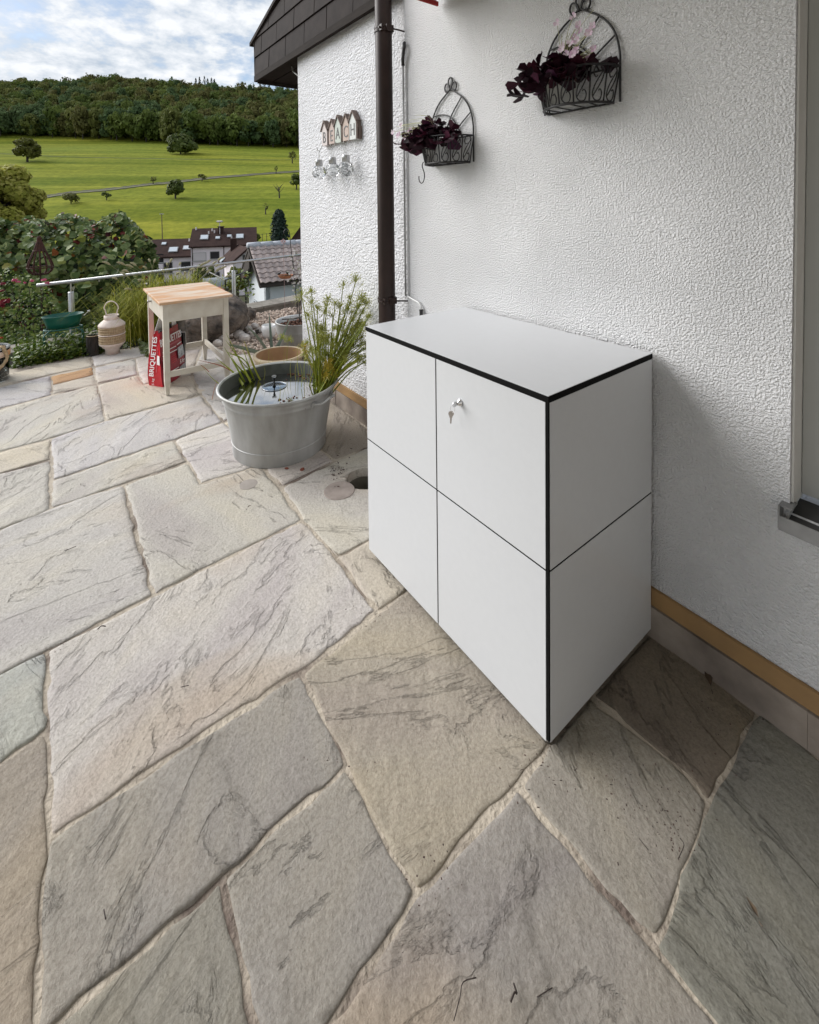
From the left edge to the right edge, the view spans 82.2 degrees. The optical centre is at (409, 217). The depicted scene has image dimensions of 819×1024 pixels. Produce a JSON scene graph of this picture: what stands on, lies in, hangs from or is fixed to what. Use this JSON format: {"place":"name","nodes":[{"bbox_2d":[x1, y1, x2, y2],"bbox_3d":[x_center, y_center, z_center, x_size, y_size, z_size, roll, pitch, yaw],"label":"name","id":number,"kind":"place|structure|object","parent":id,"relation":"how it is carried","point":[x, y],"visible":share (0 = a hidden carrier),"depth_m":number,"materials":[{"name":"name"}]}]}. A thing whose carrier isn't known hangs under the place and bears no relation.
{"place":"outdoors","nodes":[
{"label":"outdoors","id":0,"kind":"place"},
{"bbox_2d":[0,343,10,382],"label":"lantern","id":1,"kind":"object","parent":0,"point":[5,350],"visible":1,"depth_m":4.26,"materials":[{"name":"clear"}]},
{"bbox_2d":[9,338,148,367],"bbox_3d":[-4.549,1.681,4.675,3.880,0.320,0.775,-2,2,-37],"label":"planting bed","id":2,"kind":"object","parent":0,"point":[11,364],"depth_m":5.16,"materials":[{"name":"plant"}]},
{"bbox_2d":[0,266,77,344],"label":"rose bush","id":3,"kind":"object","parent":2,"relation":"on","point":[12,338],"visible":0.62,"depth_m":5.72,"materials":[{"name":"green plant"}]},
{"bbox_2d":[26,236,53,330],"bbox_3d":[-4.796,0.871,6.107,0.288,1.259,0.288,-2,2,-37],"label":"garden ornament","id":4,"kind":"object","parent":2,"relation":"in","point":[39,246],"visible":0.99,"depth_m":6.06,"materials":[{"name":"metal"}]},
{"bbox_2d":[42,324,84,359],"bbox_3d":[-3.767,1.350,5.118,0.386,0.301,0.268,-2,2,-37],"label":"plant stand","id":5,"kind":"object","parent":2,"relation":"on","point":[49,331],"visible":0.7,"depth_m":5.04,"materials":[{"name":"teal paint"}]},
{"bbox_2d":[41,312,83,329],"bbox_3d":[-3.769,1.129,5.112,0.380,0.138,0.236,-2,2,-37],"label":"green bowl","id":6,"kind":"object","parent":5,"relation":"on","point":[57,322],"visible":0.99,"depth_m":5.05,"materials":[{"name":"plastic"}]},
{"bbox_2d":[9,323,148,368],"bbox_3d":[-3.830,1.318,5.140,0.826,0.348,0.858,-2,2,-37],"label":"ground cover","id":7,"kind":"object","parent":2,"relation":"on","point":[71,348],"visible":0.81,"depth_m":4.92,"materials":[{"name":"green plant"}]},
{"bbox_2d":[0,0,296,89],"label":"sky","id":8,"kind":"structure","parent":0,"point":[188,40],"materials":[{"name":"white"}]},
{"bbox_2d":[0,153,298,159],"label":"path","id":9,"kind":"structure","parent":0,"point":[162,158],"depth_m":224.22,"materials":[{"name":"green plant"}]},
{"bbox_2d":[0,131,300,329],"bbox_3d":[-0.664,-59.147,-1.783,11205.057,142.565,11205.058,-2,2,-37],"label":"meadow terrain","id":10,"kind":"structure","parent":0,"point":[234,202],"depth_m":164.41,"materials":[{"name":"green plant"}]},
{"bbox_2d":[0,109,13,135],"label":"forest tree","id":11,"kind":"object","parent":10,"relation":"on","point":[6,124],"visible":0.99,"depth_m":318.56,"materials":[{"name":"green plant"}]},
{"bbox_2d":[9,103,25,134],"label":"forest tree","id":12,"kind":"object","parent":10,"relation":"on","point":[13,113],"visible":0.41,"depth_m":322.00,"materials":[{"name":"green plant"}]},
{"bbox_2d":[0,164,47,241],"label":"willow tree","id":13,"kind":"object","parent":10,"relation":"on","point":[20,198],"visible":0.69,"depth_m":23.71,"materials":[{"name":"green plant"}]},
{"bbox_2d":[12,107,35,135],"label":"forest tree","id":14,"kind":"object","parent":10,"relation":"on","point":[21,116],"visible":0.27,"depth_m":319.75,"materials":[{"name":"green plant"}]},
{"bbox_2d":[11,137,41,161],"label":"meadow tree","id":15,"kind":"object","parent":10,"relation":"on","point":[28,148],"visible":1,"depth_m":207.41,"materials":[{"name":"green plant"}]},
{"bbox_2d":[15,113,44,136],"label":"forest tree","id":16,"kind":"object","parent":10,"relation":"on","point":[29,118],"visible":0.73,"depth_m":315.86,"materials":[{"name":"green plant"}]},
{"bbox_2d":[32,112,59,135],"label":"forest tree","id":17,"kind":"object","parent":10,"relation":"on","point":[42,132],"visible":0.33,"depth_m":319.89,"materials":[{"name":"green plant"}]},
{"bbox_2d":[42,105,61,136],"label":"forest tree","id":18,"kind":"object","parent":10,"relation":"on","point":[49,112],"visible":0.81,"depth_m":316.07,"materials":[{"name":"green plant"}]},
{"bbox_2d":[54,112,74,136],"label":"forest tree","id":19,"kind":"object","parent":10,"relation":"on","point":[61,122],"visible":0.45,"depth_m":317.02,"materials":[{"name":"green plant"}]},
{"bbox_2d":[61,192,80,203],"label":"meadow tree","id":20,"kind":"object","parent":10,"relation":"on","point":[70,197],"visible":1,"depth_m":128.31,"materials":[{"name":"green plant"}]},
{"bbox_2d":[64,106,89,137],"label":"forest tree","id":21,"kind":"object","parent":10,"relation":"on","point":[67,114],"visible":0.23,"depth_m":312.44,"materials":[{"name":"green plant"}]},
{"bbox_2d":[0,211,159,343],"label":"hazel bush","id":22,"kind":"object","parent":10,"relation":"on","point":[92,254],"visible":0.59,"depth_m":8.05,"materials":[{"name":"green plant"}]},
{"bbox_2d":[70,104,91,138],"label":"forest tree","id":23,"kind":"object","parent":10,"relation":"on","point":[80,115],"visible":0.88,"depth_m":306.71,"materials":[{"name":"green plant"}]},
{"bbox_2d":[85,107,107,138],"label":"forest tree","id":24,"kind":"object","parent":10,"relation":"on","point":[95,122],"visible":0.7,"depth_m":310.17,"materials":[{"name":"green plant"}]},
{"bbox_2d":[98,107,120,139],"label":"forest tree","id":25,"kind":"object","parent":10,"relation":"on","point":[101,118],"visible":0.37,"depth_m":307.55,"materials":[{"name":"green plant"}]},
{"bbox_2d":[103,111,125,140],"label":"forest tree","id":26,"kind":"object","parent":10,"relation":"on","point":[113,117],"visible":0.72,"depth_m":301.32,"materials":[{"name":"green plant"}]},
{"bbox_2d":[113,113,144,140],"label":"forest tree","id":27,"kind":"object","parent":10,"relation":"on","point":[128,120],"visible":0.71,"depth_m":299.09,"materials":[{"name":"green plant"}]},
{"bbox_2d":[133,108,154,141],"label":"forest tree","id":28,"kind":"object","parent":10,"relation":"on","point":[138,131],"visible":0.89,"depth_m":298.67,"materials":[{"name":"green plant"}]},
{"bbox_2d":[0,73,297,142],"bbox_3d":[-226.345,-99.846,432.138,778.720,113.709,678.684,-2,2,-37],"label":"forest","id":29,"kind":"object","parent":10,"relation":"on","point":[264,109],"visible":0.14,"depth_m":386.10,"materials":[{"name":"green plant"}]},
{"bbox_2d":[10,294,301,355],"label":"coping wall","id":30,"kind":"structure","parent":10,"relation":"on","point":[272,304],"depth_m":7.37,"materials":[{"name":"grey concrete"}]},
{"bbox_2d":[36,254,300,334],"bbox_3d":[-2.369,1.168,7.624,0.062,1.019,5.915,1,2,38],"label":"railing","id":31,"kind":"object","parent":30,"relation":"on","point":[71,301],"visible":0.62,"depth_m":6.10,"materials":[{"name":"metal"}]},
{"bbox_2d":[147,110,165,140],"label":"forest tree","id":32,"kind":"object","parent":10,"relation":"on","point":[156,131],"visible":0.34,"depth_m":300.32,"materials":[{"name":"green plant"}]},
{"bbox_2d":[145,238,190,283],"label":"apartment house","id":33,"kind":"structure","parent":10,"relation":"on","point":[177,250],"depth_m":72.49,"materials":[{"name":"metal"}]},
{"bbox_2d":[158,262,173,274],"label":"window","id":34,"kind":"structure","parent":33,"relation":"in","point":[170,265],"depth_m":71.71,"materials":[{"name":"grey paint"}]},
{"bbox_2d":[158,107,181,140],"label":"forest tree","id":35,"kind":"object","parent":10,"relation":"on","point":[167,118],"visible":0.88,"depth_m":288.87,"materials":[{"name":"green plant"}]},
{"bbox_2d":[166,179,184,198],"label":"meadow tree","id":36,"kind":"object","parent":10,"relation":"on","point":[175,187],"visible":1,"depth_m":133.64,"materials":[{"name":"green plant"}]},
{"bbox_2d":[166,133,198,153],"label":"meadow tree","id":37,"kind":"object","parent":10,"relation":"on","point":[181,143],"visible":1,"depth_m":238.44,"materials":[{"name":"green plant"}]},
{"bbox_2d":[171,117,202,139],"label":"forest tree","id":38,"kind":"object","parent":10,"relation":"on","point":[190,131],"visible":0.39,"depth_m":288.25,"materials":[{"name":"green plant"}]},
{"bbox_2d":[177,108,208,141],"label":"forest tree","id":39,"kind":"object","parent":10,"relation":"on","point":[196,121],"visible":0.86,"depth_m":287.35,"materials":[{"name":"green plant"}]},
{"bbox_2d":[192,264,215,282],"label":"garden tree","id":40,"kind":"object","parent":10,"relation":"on","point":[202,273],"visible":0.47,"depth_m":49.51,"materials":[{"name":"green plant"}]},
{"bbox_2d":[198,118,214,144],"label":"forest tree","id":41,"kind":"object","parent":10,"relation":"on","point":[206,136],"visible":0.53,"depth_m":290.39,"materials":[{"name":"green plant"}]},
{"bbox_2d":[202,277,231,292],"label":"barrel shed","id":42,"kind":"structure","parent":10,"relation":"on","point":[218,283],"depth_m":29.50,"materials":[{"name":"grey"}]},
{"bbox_2d":[208,113,226,144],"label":"forest tree","id":43,"kind":"object","parent":10,"relation":"on","point":[217,122],"visible":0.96,"depth_m":290.29,"materials":[{"name":"green plant"}]},
{"bbox_2d":[188,221,256,281],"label":"apartment house","id":44,"kind":"structure","parent":10,"relation":"on","point":[211,244],"depth_m":73.53,"materials":[{"name":"metal"}]},
{"bbox_2d":[192,252,205,261],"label":"window","id":45,"kind":"structure","parent":44,"relation":"in","point":[200,256],"depth_m":72.19,"materials":[{"name":"grey paint"}]},
{"bbox_2d":[209,251,219,259],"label":"window","id":46,"kind":"structure","parent":44,"relation":"in","point":[214,255],"depth_m":72.84,"materials":[{"name":"grey paint"}]},
{"bbox_2d":[198,267,246,303],"bbox_3d":[-5.024,2.353,12.667,1.088,1.719,2.326,-1,2,0],"label":"pergola frame","id":47,"kind":"object","parent":10,"relation":"on","point":[226,280],"visible":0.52,"depth_m":12.40,"materials":[{"name":"black metal"}]},
{"bbox_2d":[218,238,248,295],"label":"gabled house","id":48,"kind":"structure","parent":10,"relation":"on","point":[236,252],"depth_m":63.00,"materials":[{"name":"brown tile"}]},
{"bbox_2d":[224,113,250,145],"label":"forest tree","id":49,"kind":"object","parent":10,"relation":"on","point":[234,123],"visible":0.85,"depth_m":289.29,"materials":[{"name":"green plant"}]},
{"bbox_2d":[238,118,261,145],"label":"forest tree","id":50,"kind":"object","parent":10,"relation":"on","point":[254,137],"visible":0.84,"depth_m":292.65,"materials":[{"name":"green plant"}]},
{"bbox_2d":[256,115,268,145],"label":"forest tree","id":51,"kind":"object","parent":10,"relation":"on","point":[263,141],"visible":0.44,"depth_m":297.33,"materials":[{"name":"green plant"}]},
{"bbox_2d":[240,239,300,302],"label":"outbuilding","id":52,"kind":"structure","parent":10,"relation":"on","point":[267,281],"depth_m":15.94,"materials":[{"name":"tile"}]},
{"bbox_2d":[236,270,255,301],"bbox_3d":[-2.633,1.153,7.604,0.314,0.659,0.283,-2,2,-37],"label":"climbing shoot","id":53,"kind":"object","parent":52,"relation":"attached to","point":[246,275],"visible":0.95,"depth_m":7.59,"materials":[{"name":"green plant"}]},
{"bbox_2d":[263,118,280,146],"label":"forest tree","id":54,"kind":"object","parent":10,"relation":"on","point":[271,127],"visible":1,"depth_m":290.76,"materials":[{"name":"green plant"}]},
{"bbox_2d":[269,209,289,240],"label":"dark conifer","id":55,"kind":"object","parent":10,"relation":"on","point":[278,224],"visible":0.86,"depth_m":61.27,"materials":[{"name":"green plant"}]},
{"bbox_2d":[279,119,294,146],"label":"forest tree","id":56,"kind":"object","parent":10,"relation":"on","point":[286,141],"visible":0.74,"depth_m":298.27,"materials":[{"name":"green plant"}]},
{"bbox_2d":[283,108,298,147],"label":"forest tree","id":57,"kind":"object","parent":10,"relation":"on","point":[293,118],"visible":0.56,"depth_m":295.15,"materials":[{"name":"green plant"}]},
{"bbox_2d":[289,173,299,189],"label":"meadow tree","id":58,"kind":"object","parent":10,"relation":"on","point":[295,178],"visible":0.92,"depth_m":146.64,"materials":[{"name":"green plant"}]},
{"bbox_2d":[249,0,818,758],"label":"house","id":59,"kind":"structure","parent":10,"relation":"on","point":[657,210],"depth_m":1.67,"materials":[{"name":"paint"}]},
{"bbox_2d":[316,110,361,150],"bbox_3d":[-0.543,-0.643,3.521,0.090,0.254,0.573,-2,2,-37],"label":"beach sign","id":60,"kind":"object","parent":59,"relation":"attached to","point":[338,129],"visible":1,"depth_m":3.49,"materials":[{"name":"grey paint"}]},
{"bbox_2d":[312,153,325,178],"bbox_3d":[-0.717,-0.416,3.720,0.112,0.228,0.113,-2,2,-37],"label":"solar bulb","id":61,"kind":"object","parent":60,"relation":"hanging from","point":[318,171],"visible":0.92,"depth_m":3.69,"materials":[{"name":"grey paint"}]},
{"bbox_2d":[325,148,338,177],"bbox_3d":[-0.580,-0.411,3.540,0.113,0.229,0.111,-2,2,-37],"label":"solar bulb","id":62,"kind":"object","parent":60,"relation":"hanging from","point":[331,169],"visible":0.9,"depth_m":3.51,"materials":[{"name":"grey paint"}]},
{"bbox_2d":[338,145,353,176],"bbox_3d":[-0.456,-0.408,3.378,0.112,0.229,0.114,-2,2,-37],"label":"solar bulb","id":63,"kind":"object","parent":60,"relation":"hanging from","point":[345,167],"visible":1,"depth_m":3.35,"materials":[{"name":"grey paint"}]},
{"bbox_2d":[374,0,407,322],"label":"downpipe","id":64,"kind":"object","parent":59,"relation":"attached to","point":[384,28],"visible":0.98,"depth_m":2.84,"materials":[{"name":"brown metal"}]},
{"bbox_2d":[401,41,406,295],"bbox_3d":[-0.028,-0.284,2.819,0.029,1.519,0.065,-1,2,-7],"label":"conduit","id":65,"kind":"object","parent":59,"relation":"attached to","point":[403,55],"visible":1,"depth_m":2.81,"materials":[{"name":"metal"}]},
{"bbox_2d":[422,77,473,166],"bbox_3d":[0.156,-0.509,2.449,0.168,0.466,0.345,-2,2,-37],"label":"wall basket","id":66,"kind":"object","parent":59,"relation":"attached to","point":[434,163],"depth_m":2.39,"materials":[{"name":"black metal"}]},
{"bbox_2d":[426,138,447,163],"bbox_3d":[0.141,-0.349,2.485,0.135,0.122,0.135,-2,2,-37],"label":"flower pot","id":67,"kind":"object","parent":66,"relation":"in","point":[437,152],"visible":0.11,"depth_m":2.44,"materials":[{"name":"metal"}]},
{"bbox_2d":[391,115,461,155],"bbox_3d":[0.078,-0.435,2.488,0.235,0.222,0.478,-2,2,-37],"label":"oxalis plant","id":68,"kind":"object","parent":67,"relation":"in","point":[415,141],"visible":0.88,"depth_m":2.43,"materials":[{"name":"purple plant"}]},
{"bbox_2d":[541,0,620,115],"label":"wall basket","id":69,"kind":"object","parent":59,"relation":"attached to","point":[589,101],"depth_m":1.76,"materials":[{"name":"black metal"}]},
{"bbox_2d":[544,75,577,109],"bbox_3d":[0.603,-0.499,1.866,0.135,0.122,0.135,-2,2,-37],"label":"flower pot","id":70,"kind":"object","parent":69,"relation":"in","point":[566,96],"visible":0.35,"depth_m":1.82,"materials":[{"name":"metal"}]},
{"bbox_2d":[505,9,618,102],"bbox_3d":[0.550,-0.605,1.840,0.253,0.291,0.455,-2,2,-37],"label":"oxalis plant","id":71,"kind":"object","parent":69,"relation":"in","point":[534,76],"visible":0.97,"depth_m":1.77,"materials":[{"name":"purple plant"}]},
{"bbox_2d":[778,0,818,546],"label":"window","id":72,"kind":"structure","parent":59,"relation":"attached to","point":[800,528],"depth_m":1.39,"materials":[{"name":"grey paint"}]},
{"bbox_2d":[47,170,299,197],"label":"farm track","id":73,"kind":"structure","parent":0,"point":[164,183],"depth_m":157.86,"materials":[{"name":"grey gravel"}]},
{"bbox_2d":[226,266,248,296],"bbox_3d":[-6.290,2.330,17.016,0.846,1.130,0.773,-2,2,-37],"label":"garden tree","id":74,"kind":"object","parent":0,"point":[229,282],"visible":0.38,"depth_m":16.92,"materials":[{"name":"green plant"}]},
{"bbox_2d":[248,307,302,360],"bbox_3d":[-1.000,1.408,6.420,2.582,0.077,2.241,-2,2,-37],"label":"gravel","id":75,"kind":"structure","parent":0,"point":[260,319],"depth_m":6.51,"materials":[{"name":"beige gravel"}]},
{"bbox_2d":[61,257,248,349],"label":"ornamental grass","id":76,"kind":"object","parent":75,"relation":"on","point":[137,314],"depth_m":5.48,"materials":[{"name":"green plant"}]},
{"bbox_2d":[176,292,249,342],"bbox_3d":[-2.366,1.244,5.699,0.849,0.695,0.806,-2,2,-37],"label":"boulder","id":77,"kind":"object","parent":75,"relation":"on","point":[239,318],"visible":0.42,"depth_m":5.40,"materials":[{"name":"stone"}]},
{"bbox_2d":[261,323,275,338],"bbox_3d":[-1.663,1.352,5.553,0.170,0.160,0.170,-2,2,-37],"label":"ceramic pot","id":78,"kind":"object","parent":75,"relation":"on","point":[265,330],"visible":0.88,"depth_m":5.50,"materials":[{"name":"white ceramic"}]},
{"bbox_2d":[275,299,302,347],"bbox_3d":[-1.183,1.152,5.022,0.489,0.581,0.489,-2,2,-37],"label":"zinc planter","id":79,"kind":"object","parent":75,"relation":"on","point":[294,329],"visible":0.52,"depth_m":4.83,"materials":[{"name":"metal"}]},
{"bbox_2d":[283,229,297,313],"bbox_3d":[-1.659,0.780,6.574,0.201,1.242,0.027,0,2,11],"label":"crook stake","id":80,"kind":"object","parent":75,"relation":"on","point":[293,267],"visible":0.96,"depth_m":6.56,"materials":[{"name":"black metal"}]},
{"bbox_2d":[275,271,293,278],"bbox_3d":[-1.720,0.802,6.520,0.212,0.088,0.212,1,2,44],"label":"bird dish","id":81,"kind":"object","parent":80,"relation":"attached to","point":[284,276],"visible":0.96,"depth_m":6.50,"materials":[{"name":"brown ceramic"}]},
{"bbox_2d":[287,249,301,313],"bbox_3d":[-1.536,0.898,6.416,0.255,0.941,0.145,-1,2,2],"label":"white flower plant","id":82,"kind":"object","parent":75,"relation":"on","point":[298,272],"visible":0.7,"depth_m":6.42,"materials":[{"name":"green plant"}]},
{"bbox_2d":[0,340,818,1023],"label":"paved terrace","id":83,"kind":"structure","parent":0,"point":[216,840],"depth_m":1.27,"materials":[{"name":"stone"}]},
{"bbox_2d":[86,333,100,356],"bbox_3d":[-3.383,1.361,5.014,0.139,0.214,0.139,0,2,13],"label":"bark pot","id":84,"kind":"object","parent":83,"relation":"on","point":[92,345],"visible":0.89,"depth_m":4.97,"materials":[{"name":"brown wood"}]},
{"bbox_2d":[98,301,125,354],"bbox_3d":[-3.201,1.180,5.048,0.257,0.568,0.257,-2,2,-37],"label":"wicker lantern","id":85,"kind":"object","parent":83,"relation":"on","point":[111,337],"visible":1,"depth_m":4.98,"materials":[{"name":"beige wicker"}]},
{"bbox_2d":[137,336,148,356],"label":"ivy plant","id":86,"kind":"object","parent":83,"relation":"on","point":[143,347],"visible":0.52,"depth_m":5.08,"materials":[{"name":"green plant"}]},
{"bbox_2d":[148,318,184,386],"bbox_3d":[-2.208,1.186,4.289,0.185,0.580,0.464,-1,2,1],"label":"briquette sack","id":87,"kind":"object","parent":83,"relation":"on","point":[156,368],"visible":0.81,"depth_m":4.16,"materials":[{"name":"red paper"}]},
{"bbox_2d":[180,331,185,367],"bbox_3d":[-2.208,1.280,4.509,0.143,0.378,0.042,0,2,19],"label":"carry frame","id":88,"kind":"object","parent":83,"relation":"on","point":[183,336],"visible":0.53,"depth_m":4.49,"materials":[{"name":"black plastic"}]},
{"bbox_2d":[143,282,232,395],"bbox_3d":[-2.059,1.078,4.349,0.583,0.790,0.875,-2,2,-37],"label":"side table","id":89,"kind":"object","parent":83,"relation":"on","point":[203,301],"visible":0.94,"depth_m":4.12,"materials":[{"name":"brown wood"}]},
{"bbox_2d":[213,338,262,355],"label":"gravel","id":90,"kind":"structure","parent":83,"relation":"on","point":[259,347],"depth_m":5.19,"materials":[{"name":"grey gravel"}]},
{"bbox_2d":[239,333,249,341],"bbox_3d":[-1.914,1.402,5.453,0.126,0.094,0.141,-2,2,-37],"label":"rock","id":91,"kind":"object","parent":83,"relation":"on","point":[244,337],"visible":0.95,"depth_m":5.41,"materials":[{"name":"grey stone"}]},
{"bbox_2d":[229,315,290,353],"bbox_3d":[-1.401,1.103,4.397,0.611,0.442,0.106,-1,2,0],"label":"agave plant","id":92,"kind":"object","parent":83,"relation":"on","point":[251,350],"visible":0.71,"depth_m":4.36,"materials":[{"name":"green plant"}]},
{"bbox_2d":[216,361,337,468],"bbox_3d":[-0.856,1.285,3.098,0.772,0.424,0.772,-2,2,-37],"label":"zinc tub","id":93,"kind":"object","parent":83,"relation":"on","point":[268,429],"visible":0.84,"depth_m":2.86,"materials":[{"name":"grey metal"}]},
{"bbox_2d":[199,338,260,398],"bbox_3d":[-1.249,1.036,3.239,0.432,0.478,0.177,-1,2,-13],"label":"reed plant","id":94,"kind":"object","parent":93,"relation":"in","point":[244,371],"visible":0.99,"depth_m":3.27,"materials":[{"name":"green plant"}]},
{"bbox_2d":[262,375,286,390],"bbox_3d":[-0.918,1.112,3.185,0.164,0.075,0.164,-2,2,-37],"label":"fountain","id":95,"kind":"object","parent":93,"relation":"in","point":[274,385],"visible":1,"depth_m":3.18,"materials":[{"name":"blue plastic"}]},
{"bbox_2d":[259,333,320,401],"bbox_3d":[-0.847,0.990,3.246,0.334,0.305,0.554,-2,2,-37],"label":"rush plant","id":96,"kind":"object","parent":93,"relation":"on","point":[290,340],"visible":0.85,"depth_m":3.29,"materials":[{"name":"green plant"}]},
{"bbox_2d":[291,272,372,392],"bbox_3d":[-0.497,0.765,3.133,0.532,0.800,0.448,-1,2,-9],"label":"papyrus plant","id":97,"kind":"object","parent":93,"relation":"in","point":[326,374],"visible":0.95,"depth_m":3.10,"materials":[{"name":"green plant"}]},
{"bbox_2d":[253,346,303,364],"bbox_3d":[-1.145,1.331,4.129,0.434,0.276,0.434,-2,2,-37],"label":"planter bowl","id":98,"kind":"object","parent":83,"relation":"on","point":[277,353],"visible":0.5,"depth_m":4.26,"materials":[{"name":"beige ceramic"}]},
{"bbox_2d":[36,431,785,915],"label":"crumbs","id":99,"kind":"object","parent":83,"relation":"on","point":[546,755],"visible":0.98,"depth_m":1.27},
{"bbox_2d":[365,307,652,742],"bbox_3d":[0.335,1.000,1.884,0.610,1.036,0.966,-2,2,-37],"label":"cabinet","id":100,"kind":"object","parent":83,"relation":"on","point":[509,506],"visible":1,"depth_m":1.54,"materials":[{"name":"white laminate"}]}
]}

